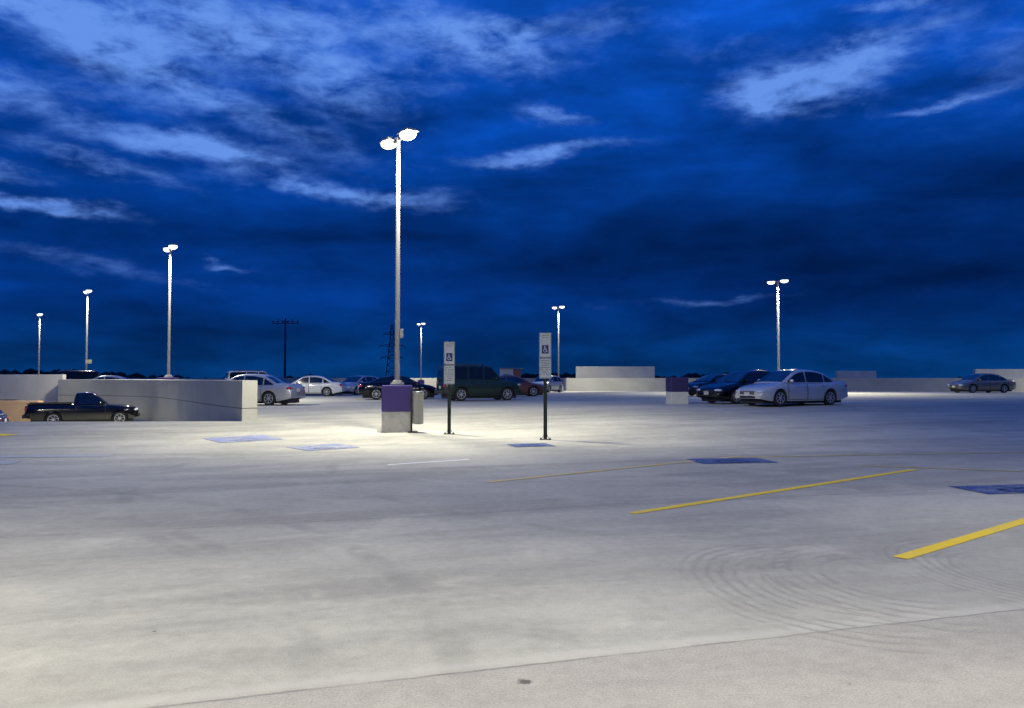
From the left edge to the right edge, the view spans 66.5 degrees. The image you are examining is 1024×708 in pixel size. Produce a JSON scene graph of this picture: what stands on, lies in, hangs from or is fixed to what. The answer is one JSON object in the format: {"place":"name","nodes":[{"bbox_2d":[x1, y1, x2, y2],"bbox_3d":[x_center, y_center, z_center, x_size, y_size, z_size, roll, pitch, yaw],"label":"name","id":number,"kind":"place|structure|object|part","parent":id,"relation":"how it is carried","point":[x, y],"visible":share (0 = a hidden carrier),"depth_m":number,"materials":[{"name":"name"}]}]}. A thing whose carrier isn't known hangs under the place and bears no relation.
{"place":"outdoors","nodes":[
{"label":"outdoors","id":0,"kind":"place"},
{"bbox_2d":[124,421,163,421],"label":"ramp","id":1,"kind":"structure","parent":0,"point":[143,421],"depth_m":26.29,"materials":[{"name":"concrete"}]},
{"bbox_2d":[0,410,8,421],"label":"parked car","id":2,"kind":"object","parent":1,"relation":"on","point":[4,417],"visible":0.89,"depth_m":37.06,"materials":[{"name":"blue paint"}]},
{"bbox_2d":[0,401,42,421],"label":"wall","id":3,"kind":"structure","parent":1,"relation":"on","point":[14,411],"depth_m":46.02,"materials":[{"name":"beige concrete"}]},
{"bbox_2d":[22,392,140,421],"bbox_3d":[-22.009,2.800,40.128,5.250,1.709,2.078,1,-2,-27],"label":"pickup truck","id":4,"kind":"object","parent":1,"relation":"on","point":[89,407],"visible":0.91,"depth_m":39.43,"materials":[{"name":"black paint"}]},
{"bbox_3d":[-21.304,2.937,39.496,1.340,0.657,0.097,1,-2,-27],"label":"door","id":5,"kind":"part","parent":4,"relation":"part of","materials":[{"name":"black paint"}]},
{"bbox_3d":[-21.262,2.289,39.658,1.320,0.482,0.096,1,-2,-27],"label":"side window","id":6,"kind":"part","parent":4,"relation":"part of","materials":[{"name":"black glass"}]},
{"bbox_2d":[58,379,256,420],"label":"ramp wall","id":7,"kind":"structure","parent":1,"relation":"on","point":[190,400],"depth_m":36.74,"materials":[{"name":"concrete"}]},
{"bbox_2d":[203,435,280,442],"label":"painted symbol background","id":8,"kind":"structure","parent":0,"point":[226,439],"depth_m":20.39,"materials":[{"name":"blue paint"}]},
{"bbox_2d":[285,444,359,450],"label":"painted symbol background","id":9,"kind":"structure","parent":0,"point":[308,448],"depth_m":18.01,"materials":[{"name":"blue paint"}]},
{"bbox_2d":[0,390,1023,707],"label":"parking deck","id":10,"kind":"structure","parent":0,"point":[166,564],"depth_m":6.94,"materials":[{"name":"concrete"}]},
{"bbox_2d":[0,461,19,463],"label":"painted line","id":11,"kind":"object","parent":10,"relation":"on","point":[6,462],"visible":1,"depth_m":14.81,"materials":[{"name":"white paint"}]},
{"bbox_2d":[0,374,65,412],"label":"parapet wall","id":12,"kind":"structure","parent":10,"relation":"on","point":[36,387],"depth_m":47.87,"materials":[{"name":"concrete"}]},
{"bbox_2d":[37,313,42,373],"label":"street lamp","id":13,"kind":"object","parent":10,"relation":"on","point":[39,314],"visible":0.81,"depth_m":87.99,"materials":[{"name":"metal"}]},
{"bbox_2d":[0,454,114,457],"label":"painted line","id":14,"kind":"object","parent":10,"relation":"on","point":[11,456],"visible":1,"depth_m":16.16,"materials":[{"name":"white paint"}]},
{"bbox_2d":[56,370,101,378],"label":"parked car","id":15,"kind":"object","parent":10,"relation":"on","point":[80,374],"visible":0.1,"depth_m":59.01,"materials":[{"name":"black paint"}]},
{"bbox_3d":[-33.454,1.647,58.558,1.180,0.622,0.054,1,-2,-25],"label":"side window","id":16,"kind":"part","parent":15,"relation":"part of","materials":[{"name":"black glass"}]},
{"bbox_3d":[-32.480,1.660,59.012,0.830,0.624,0.054,1,-2,-25],"label":"side window","id":17,"kind":"part","parent":15,"relation":"part of","materials":[{"name":"black glass"}]},
{"bbox_3d":[-31.637,1.676,59.405,0.890,0.618,0.053,1,-2,-25],"label":"side window","id":18,"kind":"part","parent":15,"relation":"part of","materials":[{"name":"black glass"}]},
{"bbox_2d":[83,289,91,369],"bbox_3d":[-35.200,-0.910,64.660,0.976,8.861,1.721,1,-2,-16],"label":"street lamp","id":19,"kind":"object","parent":10,"relation":"on","point":[87,291],"visible":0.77,"depth_m":64.64,"materials":[{"name":"metal"}]},
{"bbox_2d":[93,375,127,378],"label":"parked car","id":20,"kind":"object","parent":10,"relation":"on","point":[109,377],"visible":0.04,"depth_m":54.42,"materials":[{"name":"silver metal"}]},
{"bbox_2d":[158,243,178,379],"bbox_3d":[-18.900,-1.596,43.071,0.976,8.838,1.721,1,-2,-16],"label":"street lamp","id":21,"kind":"object","parent":10,"relation":"on","point":[169,248],"visible":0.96,"depth_m":43.01,"materials":[{"name":"metal"}]},
{"bbox_2d":[224,370,266,379],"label":"parked car","id":22,"kind":"object","parent":10,"relation":"on","point":[230,374],"visible":0.07,"depth_m":59.79,"materials":[{"name":"white paint"}]},
{"bbox_3d":[-20.878,1.678,59.504,1.180,0.622,0.054,1,-2,-28],"label":"side window","id":23,"kind":"part","parent":22,"relation":"part of","materials":[{"name":"black glass"}]},
{"bbox_2d":[229,437,269,440],"bbox_3d":[-7.036,2.198,20.233,1.233,0.018,0.822,-1,-2,24],"label":"painted accessible symbol","id":24,"kind":"object","parent":10,"relation":"on","point":[245,438],"visible":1,"depth_m":20.34,"materials":[{"name":"white paint"}]},
{"bbox_2d":[229,374,304,404],"bbox_3d":[-12.502,1.693,37.566,4.794,1.498,2.045,0,-2,10],"label":"parked car","id":25,"kind":"object","parent":10,"relation":"on","point":[271,389],"visible":0.47,"depth_m":36.60,"materials":[{"name":"silver metal"}]},
{"bbox_3d":[-13.246,1.254,36.949,1.180,0.416,0.116,0,-2,10],"label":"side window","id":26,"kind":"part","parent":25,"relation":"part of","materials":[{"name":"black glass"}]},
{"bbox_3d":[-12.143,1.245,36.755,0.920,0.422,0.117,0,-2,10],"label":"side window","id":27,"kind":"part","parent":25,"relation":"part of","materials":[{"name":"black glass"}]},
{"bbox_3d":[-12.201,1.834,36.625,0.915,0.656,0.098,0,-2,10],"label":"door","id":28,"kind":"part","parent":25,"relation":"part of","materials":[{"name":"silver metal"}]},
{"bbox_3d":[-11.358,1.301,36.598,0.540,0.301,0.084,0,-2,10],"label":"side window","id":29,"kind":"part","parent":25,"relation":"part of","materials":[{"name":"black glass"}]},
{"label":"rear window","id":30,"kind":"part","parent":25,"relation":"part of","materials":[{"name":"blue glass"}]},
{"bbox_2d":[292,375,346,395],"bbox_3d":[-14.602,2.309,56.956,4.794,1.498,2.044,0,-2,0],"label":"parked car","id":31,"kind":"object","parent":10,"relation":"on","point":[315,385],"visible":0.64,"depth_m":56.15,"materials":[{"name":"white paint"}]},
{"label":"side window","id":32,"kind":"part","parent":31,"relation":"part of","materials":[{"name":"grey glass"}]},
{"bbox_3d":[-15.118,2.458,56.080,1.035,0.646,0.099,0,-2,0],"label":"door","id":33,"kind":"part","parent":31,"relation":"part of","materials":[{"name":"white paint"}]},
{"bbox_3d":[-14.142,2.453,56.080,0.915,0.656,0.098,0,-2,0],"label":"door","id":34,"kind":"part","parent":31,"relation":"part of","materials":[{"name":"white paint"}]},
{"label":"side window","id":35,"kind":"part","parent":31,"relation":"part of","materials":[{"name":"black glass"}]},
{"bbox_2d":[308,445,337,448],"bbox_3d":[-4.440,2.151,18.058,1.049,0.002,0.677,-1,-2,26],"label":"painted accessible symbol","id":36,"kind":"object","parent":10,"relation":"on","point":[321,448],"visible":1,"depth_m":18.21,"materials":[{"name":"white paint"}]},
{"bbox_2d":[342,375,378,394],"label":"parked car","id":37,"kind":"object","parent":10,"relation":"on","point":[352,383],"visible":0.34,"depth_m":59.94,"materials":[{"name":"silver metal"}]},
{"bbox_2d":[358,375,437,399],"bbox_3d":[-6.698,1.959,45.962,4.644,1.408,2.017,0,-2,-13],"label":"parked car","id":38,"kind":"object","parent":10,"relation":"on","point":[367,390],"visible":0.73,"depth_m":45.10,"materials":[{"name":"black paint"}]},
{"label":"side window","id":39,"kind":"part","parent":38,"relation":"part of","materials":[{"name":"black glass"}]},
{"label":"side window","id":40,"kind":"part","parent":38,"relation":"part of","materials":[{"name":"black glass"}]},
{"bbox_3d":[-6.260,2.075,45.165,1.440,0.647,0.099,0,-2,-13],"label":"door","id":41,"kind":"part","parent":38,"relation":"part of","materials":[{"name":"black paint"}]},
{"bbox_2d":[379,127,418,432],"bbox_3d":[-3.320,-1.998,22.674,0.976,8.850,1.721,1,-2,-16],"label":"street lamp","id":42,"kind":"object","parent":10,"relation":"on","point":[396,405],"visible":1,"depth_m":22.20,"materials":[{"name":"metal"}]},
{"bbox_2d":[408,391,423,432],"bbox_3d":[-2.719,1.639,22.110,0.442,1.170,0.324,0,-2,0],"label":"waste bin","id":43,"kind":"object","parent":10,"relation":"on","point":[417,407],"visible":1,"depth_m":22.00,"materials":[{"name":"grey metal"}]},
{"bbox_2d":[417,322,424,387],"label":"street lamp","id":44,"kind":"object","parent":10,"relation":"on","point":[421,381],"visible":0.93,"depth_m":102.95,"materials":[{"name":"metal"}]},
{"bbox_2d":[387,459,469,464],"bbox_3d":[-1.575,2.061,14.918,1.734,0.001,0.111,1,-2,-33],"label":"painted line","id":45,"kind":"object","parent":10,"relation":"on","point":[425,462],"visible":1,"depth_m":14.81,"materials":[{"name":"white paint"}]},
{"bbox_2d":[444,342,454,433],"bbox_3d":[-1.740,0.940,21.681,0.300,2.565,0.140,0,-2,-2],"label":"parking sign","id":46,"kind":"object","parent":10,"relation":"on","point":[449,363],"visible":1,"depth_m":21.65,"materials":[{"name":"white metal"}]},
{"bbox_2d":[434,364,522,400],"bbox_3d":[-1.809,1.535,42.469,4.550,1.970,2.126,1,-2,-20],"label":"parked car","id":47,"kind":"object","parent":10,"relation":"on","point":[478,381],"visible":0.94,"depth_m":41.63,"materials":[{"name":"green paint"}]},
{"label":"rear window","id":48,"kind":"part","parent":47,"relation":"part of","materials":[{"name":"blue glass"}]},
{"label":"side window","id":49,"kind":"part","parent":47,"relation":"part of","materials":[{"name":"black glass"}]},
{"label":"side window","id":50,"kind":"part","parent":47,"relation":"part of","materials":[{"name":"black glass"}]},
{"bbox_3d":[-1.861,1.786,41.503,0.820,0.767,0.097,1,-2,-20],"label":"door","id":51,"kind":"part","parent":47,"relation":"part of","materials":[{"name":"green paint"}]},
{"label":"side window","id":52,"kind":"part","parent":47,"relation":"part of","materials":[{"name":"black glass"}]},
{"bbox_3d":[-1.058,1.797,41.791,0.900,0.763,0.095,1,-2,-20],"label":"door","id":53,"kind":"part","parent":47,"relation":"part of","materials":[{"name":"green paint"}]},
{"bbox_2d":[499,368,522,376],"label":"stair tower","id":54,"kind":"structure","parent":10,"relation":"on","point":[507,371],"depth_m":99.78,"materials":[{"name":"concrete"}]},
{"bbox_2d":[499,375,542,395],"bbox_3d":[-0.098,2.085,51.460,4.644,1.408,2.017,0,-2,-10],"label":"parked car","id":55,"kind":"object","parent":10,"relation":"on","point":[535,389],"visible":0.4,"depth_m":50.83,"materials":[{"name":"brown paint"}]},
{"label":"side window","id":56,"kind":"part","parent":55,"relation":"part of","materials":[{"name":"glass"}]},
{"bbox_3d":[0.297,2.200,50.641,1.440,0.647,0.099,0,-2,-10],"label":"door","id":57,"kind":"part","parent":55,"relation":"part of","materials":[{"name":"brown paint"}]},
{"bbox_2d":[539,333,550,439],"bbox_3d":[0.860,0.830,20.184,0.310,2.758,0.140,0,-2,3],"label":"parking sign","id":58,"kind":"object","parent":10,"relation":"on","point":[544,353],"visible":1,"depth_m":20.16,"materials":[{"name":"white metal"}]},
{"bbox_2d":[531,376,562,391],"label":"parked car","id":59,"kind":"object","parent":10,"relation":"on","point":[554,383],"visible":0.58,"depth_m":68.43,"materials":[{"name":"silver metal"}]},
{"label":"door","id":60,"kind":"part","parent":59,"relation":"part of","materials":[{"name":"silver metal"}]},
{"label":"door","id":61,"kind":"part","parent":59,"relation":"part of","materials":[{"name":"silver metal"}]},
{"bbox_2d":[552,305,564,391],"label":"street lamp","id":62,"kind":"object","parent":10,"relation":"on","point":[556,307],"visible":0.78,"depth_m":78.97,"materials":[{"name":"metal"}]},
{"bbox_2d":[128,378,1023,391],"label":"parapet wall","id":63,"kind":"structure","parent":10,"relation":"on","point":[853,384],"depth_m":83.83,"materials":[{"name":"concrete"}]},
{"bbox_2d":[576,366,654,377],"bbox_3d":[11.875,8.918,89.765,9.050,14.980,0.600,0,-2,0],"label":"raised wall","id":64,"kind":"structure","parent":63,"relation":"on","point":[615,371],"depth_m":89.68,"materials":[{"name":"concrete"}]},
{"bbox_2d":[835,371,875,377],"bbox_3d":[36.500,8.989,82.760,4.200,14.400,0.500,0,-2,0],"label":"raised wall","id":65,"kind":"structure","parent":63,"relation":"on","point":[855,374],"depth_m":82.72,"materials":[{"name":"concrete"}]},
{"bbox_2d":[973,369,1023,377],"bbox_3d":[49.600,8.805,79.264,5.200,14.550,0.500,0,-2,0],"label":"raised wall","id":66,"kind":"structure","parent":63,"relation":"on","point":[1011,373],"depth_m":79.23,"materials":[{"name":"concrete"}]},
{"bbox_2d":[487,456,741,481],"bbox_3d":[2.152,2.033,14.027,6.402,0.001,0.132,1,-2,-38],"label":"painted line","id":67,"kind":"object","parent":10,"relation":"on","point":[597,470],"visible":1,"depth_m":13.38,"materials":[{"name":"yellow paint"}]},
{"bbox_2d":[666,377,687,403],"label":"concrete bollard block","id":68,"kind":"structure","parent":10,"relation":"on","point":[676,390],"depth_m":34.19,"materials":[{"name":"purple paint"}]},
{"bbox_2d":[688,374,726,395],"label":"parked car","id":69,"kind":"object","parent":10,"relation":"on","point":[694,386],"visible":0.26,"depth_m":49.03,"materials":[{"name":"blue paint"}]},
{"bbox_2d":[696,370,770,403],"bbox_3d":[10.648,1.456,35.171,4.794,1.498,2.044,1,-2,-25],"label":"parked car","id":70,"kind":"object","parent":10,"relation":"on","point":[725,388],"visible":0.52,"depth_m":34.19,"materials":[{"name":"black paint"}]},
{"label":"side window","id":71,"kind":"part","parent":70,"relation":"part of","materials":[{"name":"black glass"}]},
{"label":"side window","id":72,"kind":"part","parent":70,"relation":"part of","materials":[{"name":"black glass"}]},
{"bbox_2d":[715,458,756,461],"bbox_3d":[4.261,2.057,15.019,0.905,0.001,0.664,-1,-2,37],"label":"painted accessible symbol","id":73,"kind":"object","parent":10,"relation":"on","point":[731,460],"visible":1,"depth_m":15.11,"materials":[{"name":"white paint"}]},
{"bbox_2d":[628,469,916,513],"bbox_3d":[4.246,1.953,11.477,7.202,0.001,0.133,1,-2,-38],"label":"painted line","id":74,"kind":"object","parent":10,"relation":"on","point":[708,501],"visible":1,"depth_m":10.82,"materials":[{"name":"yellow paint"}]},
{"bbox_2d":[766,279,788,369],"bbox_3d":[19.800,-1.219,58.066,0.976,8.656,1.721,1,-2,-16],"label":"street lamp","id":75,"kind":"object","parent":10,"relation":"on","point":[778,342],"visible":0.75,"depth_m":58.05,"materials":[{"name":"metal"}]},
{"bbox_2d":[735,369,847,405],"bbox_3d":[11.648,1.378,32.572,4.794,1.498,2.044,1,-2,-25],"label":"parked car","id":76,"kind":"object","parent":10,"relation":"on","point":[785,386],"visible":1,"depth_m":31.84,"materials":[{"name":"silver metal"}]},
{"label":"side window","id":77,"kind":"part","parent":76,"relation":"part of","materials":[{"name":"black glass"}]},
{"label":"door","id":78,"kind":"part","parent":76,"relation":"part of","materials":[{"name":"silver metal"}]},
{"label":"side window","id":79,"kind":"part","parent":76,"relation":"part of","materials":[{"name":"black glass"}]},
{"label":"door","id":80,"kind":"part","parent":76,"relation":"part of","materials":[{"name":"silver metal"}]},
{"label":"side window","id":81,"kind":"part","parent":76,"relation":"part of","materials":[{"name":"black glass"}]},
{"bbox_2d":[755,452,1019,456],"bbox_3d":[9.550,2.115,16.642,10.028,0.001,0.102,0,-2,-9],"label":"painted line","id":82,"kind":"object","parent":10,"relation":"on","point":[886,454],"visible":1,"depth_m":16.37,"materials":[{"name":"yellow paint"}]},
{"bbox_2d":[861,465,1023,471],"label":"painted line","id":83,"kind":"object","parent":10,"relation":"on","point":[941,468],"visible":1,"depth_m":13.83,"materials":[{"name":"yellow paint"}]},
{"bbox_2d":[893,518,1023,558],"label":"painted line","id":84,"kind":"object","parent":10,"relation":"on","point":[944,544],"visible":1,"depth_m":7.68,"materials":[{"name":"yellow paint"}]},
{"bbox_2d":[947,373,1015,392],"bbox_3d":[35.998,2.221,59.959,4.794,1.498,2.045,0,-2,-10],"label":"parked car","id":85,"kind":"object","parent":10,"relation":"on","point":[980,382],"visible":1,"depth_m":59.24,"materials":[{"name":"beige paint"}]},
{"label":"side window","id":86,"kind":"part","parent":85,"relation":"part of","materials":[{"name":"black glass"}]},
{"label":"door","id":87,"kind":"part","parent":85,"relation":"part of","materials":[{"name":"beige paint"}]},
{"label":"side window","id":88,"kind":"part","parent":85,"relation":"part of","materials":[{"name":"black glass"}]},
{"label":"door","id":89,"kind":"part","parent":85,"relation":"part of","materials":[{"name":"beige paint"}]},
{"bbox_2d":[993,485,1023,490],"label":"painted accessible symbol","id":90,"kind":"object","parent":10,"relation":"on","point":[1006,487],"visible":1,"depth_m":11.27,"materials":[{"name":"white paint"}]},
{"bbox_2d":[0,0,1023,377],"label":"sky","id":91,"kind":"structure","parent":0,"point":[643,169],"materials":[{"name":"blue"}]},
{"bbox_2d":[507,443,554,446],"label":"painted symbol background","id":92,"kind":"structure","parent":0,"point":[532,445],"depth_m":18.52,"materials":[{"name":"blue paint"}]},
{"bbox_2d":[688,458,774,463],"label":"painted symbol background","id":93,"kind":"structure","parent":0,"point":[713,460],"depth_m":15.15,"materials":[{"name":"blue paint"}]},
{"bbox_2d":[950,484,1023,493],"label":"painted symbol background","id":94,"kind":"structure","parent":0,"point":[989,489],"depth_m":11.30,"materials":[{"name":"blue paint"}]},
{"label":"ground","id":95,"kind":"structure","parent":0,"visible":0},
{"bbox_2d":[272,318,298,377],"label":"mast light","id":96,"kind":"object","parent":95,"relation":"on","point":[285,323],"visible":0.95,"depth_m":150.05,"materials":[{"name":"black metal"}]},
{"bbox_2d":[379,325,403,375],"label":"electricity pylon","id":97,"kind":"object","parent":95,"relation":"on","point":[393,338],"visible":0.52,"depth_m":399.48,"materials":[{"name":"black metal"}]},
{"bbox_2d":[0,368,961,377],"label":"wood","id":98,"kind":"object","parent":95,"relation":"on","point":[138,375],"visible":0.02,"depth_m":374.21,"materials":[{"name":"green plant"}]}
]}

